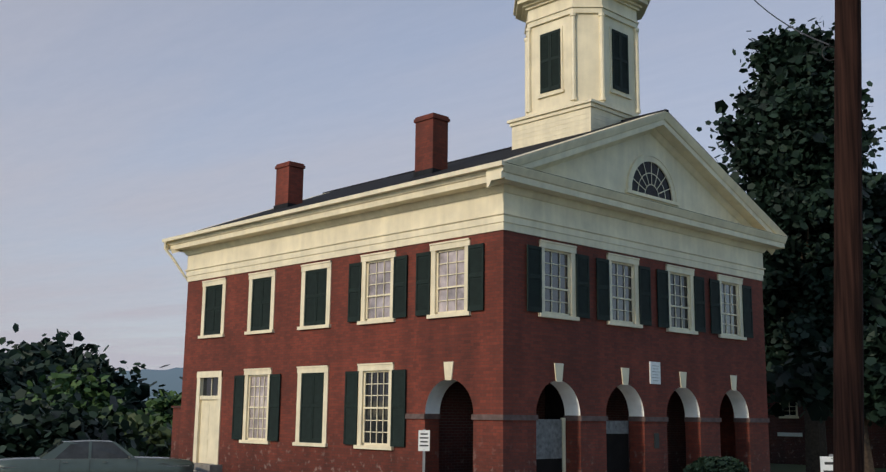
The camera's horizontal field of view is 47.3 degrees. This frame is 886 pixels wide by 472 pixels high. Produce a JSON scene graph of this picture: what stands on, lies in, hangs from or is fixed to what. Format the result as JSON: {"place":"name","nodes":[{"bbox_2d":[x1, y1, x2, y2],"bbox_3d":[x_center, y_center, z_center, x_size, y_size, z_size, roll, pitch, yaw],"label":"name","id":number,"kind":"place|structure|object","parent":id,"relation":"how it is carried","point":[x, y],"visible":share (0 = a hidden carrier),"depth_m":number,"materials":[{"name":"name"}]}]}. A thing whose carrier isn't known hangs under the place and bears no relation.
{"place":"outdoors","nodes":[
{"label":"outdoors","id":0,"kind":"place"},
{"bbox_2d":[115,367,182,400],"bbox_3d":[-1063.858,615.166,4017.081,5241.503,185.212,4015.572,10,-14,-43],"label":"distant ridge","id":1,"kind":"structure","parent":0,"point":[170,379],"depth_m":3796.72,"materials":[{"name":"blue"}]},
{"bbox_2d":[0,0,885,370],"bbox_3d":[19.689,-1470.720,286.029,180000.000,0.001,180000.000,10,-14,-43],"label":"sky","id":2,"kind":"structure","parent":0,"point":[134,134],"depth_m":4993.10,"materials":[{"name":"blue"}]},
{"bbox_2d":[770,463,885,471],"bbox_3d":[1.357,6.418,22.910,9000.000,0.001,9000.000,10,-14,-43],"label":"terrain","id":3,"kind":"structure","parent":0,"point":[786,468],"depth_m":48.98,"materials":[{"name":"green plant"}]},
{"bbox_2d":[0,343,80,400],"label":"tree","id":4,"kind":"object","parent":3,"relation":"on","point":[18,367],"visible":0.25,"depth_m":80.37,"materials":[{"name":"green plant"}]},
{"bbox_2d":[0,377,130,458],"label":"hedge tree","id":5,"kind":"object","parent":3,"relation":"on","point":[12,416],"visible":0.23,"depth_m":45.15,"materials":[{"name":"green plant"}]},
{"bbox_2d":[15,365,152,428],"bbox_3d":[-21.954,11.586,61.400,8.905,7.552,8.739,3,-10,-13],"label":"tree","id":6,"kind":"object","parent":3,"relation":"on","point":[94,392],"visible":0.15,"depth_m":60.49,"materials":[{"name":"green plant"}]},
{"bbox_2d":[0,391,170,457],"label":"hedge tree","id":7,"kind":"object","parent":3,"relation":"on","point":[105,430],"visible":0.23,"depth_m":44.83,"materials":[{"name":"green plant"}]},
{"bbox_2d":[0,323,182,412],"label":"tree","id":8,"kind":"object","parent":3,"relation":"on","point":[56,353],"visible":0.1,"depth_m":101.84,"materials":[{"name":"green plant"}]},
{"bbox_2d":[94,412,171,456],"bbox_3d":[-17.251,11.460,50.562,11.399,5.269,10.472,10,-14,-43],"label":"hedge tree","id":9,"kind":"object","parent":3,"relation":"on","point":[158,444],"visible":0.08,"depth_m":50.24,"materials":[{"name":"green plant"}]},
{"bbox_2d":[98,411,171,442],"bbox_3d":[-15.743,11.908,54.520,11.151,4.889,10.976,2,-10,-6],"label":"hedge tree","id":10,"kind":"object","parent":3,"relation":"on","point":[134,425],"visible":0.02,"depth_m":52.90,"materials":[{"name":"green plant"}]},
{"bbox_2d":[118,367,164,407],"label":"tree","id":11,"kind":"object","parent":3,"relation":"on","point":[123,372],"depth_m":129.88,"materials":[{"name":"green plant"}]},
{"bbox_2d":[136,390,181,427],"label":"tree","id":12,"kind":"object","parent":3,"relation":"on","point":[162,404],"visible":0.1,"depth_m":87.98,"materials":[{"name":"green plant"}]},
{"bbox_2d":[764,318,784,416],"bbox_3d":[12.795,6.212,50.860,10.628,10.528,11.070,10,-14,-43],"label":"tree","id":13,"kind":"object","parent":3,"relation":"on","point":[775,409],"depth_m":49.14,"materials":[{"name":"green plant"}]},
{"bbox_2d":[696,15,885,471],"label":"tree","id":14,"kind":"object","parent":3,"relation":"on","point":[781,153],"visible":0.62,"depth_m":42.90,"materials":[{"name":"green plant"}]},
{"bbox_2d":[766,316,885,471],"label":"tree","id":15,"kind":"object","parent":3,"relation":"on","point":[807,384],"visible":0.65,"depth_m":35.48,"materials":[{"name":"green plant"}]},
{"bbox_2d":[767,319,885,468],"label":"building","id":16,"kind":"structure","parent":3,"relation":"on","point":[787,438],"depth_m":53.65,"materials":[{"name":"brick"}]},
{"bbox_2d":[775,161,885,329],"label":"tree","id":17,"kind":"object","parent":3,"relation":"on","point":[877,210],"visible":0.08,"depth_m":49.39,"materials":[{"name":"green plant"}]},
{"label":"street and pavement","id":18,"kind":"structure","parent":0,"visible":0},
{"bbox_2d":[0,440,197,471],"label":"sedan","id":19,"kind":"object","parent":18,"relation":"on","point":[88,456],"visible":1,"depth_m":28.70,"materials":[{"name":"grey paint"}]},
{"bbox_2d":[171,406,180,457],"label":"garden wall","id":20,"kind":"structure","parent":18,"relation":"on","point":[175,431],"depth_m":34.20,"materials":[{"name":"brick"}]},
{"bbox_2d":[418,429,429,471],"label":"sign post","id":21,"kind":"object","parent":18,"relation":"on","point":[423,440],"visible":1,"depth_m":23.92,"materials":[{"name":"white metal"}]},
{"bbox_2d":[162,109,787,471],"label":"courthouse","id":22,"kind":"structure","parent":18,"relation":"on","point":[590,301],"depth_m":27.59,"materials":[{"name":"brick"}]},
{"bbox_2d":[507,0,649,149],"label":"cupola","id":23,"kind":"object","parent":22,"relation":"on","point":[581,66],"visible":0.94,"depth_m":29.79,"materials":[{"name":"beige paint"}]},
{"bbox_2d":[683,456,751,471],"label":"boxwood shrub","id":24,"kind":"object","parent":18,"relation":"on","point":[716,464],"visible":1,"depth_m":25.96,"materials":[{"name":"green plant"}]},
{"bbox_2d":[820,454,832,471],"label":"sign","id":25,"kind":"object","parent":18,"relation":"on","point":[826,464],"visible":0.62,"depth_m":13.37,"materials":[{"name":"white metal"}]},
{"bbox_2d":[833,0,863,471],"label":"utility pole","id":26,"kind":"object","parent":18,"relation":"on","point":[848,397],"visible":1,"depth_m":10.71,"materials":[{"name":"brown wood"}]},
{"bbox_2d":[821,46,834,60],"bbox_3d":[4.311,-2.027,11.223,0.219,0.183,0.045,-1,-10,12],"label":"wire hook loop","id":27,"kind":"object","parent":26,"relation":"attached to","point":[822,53],"visible":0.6,"depth_m":11.23,"materials":[{"name":"black metal"}]},
{"bbox_2d":[754,0,829,45],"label":"service wire","id":28,"kind":"object","parent":27,"relation":"attached to","point":[792,27],"visible":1,"depth_m":13.19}
]}

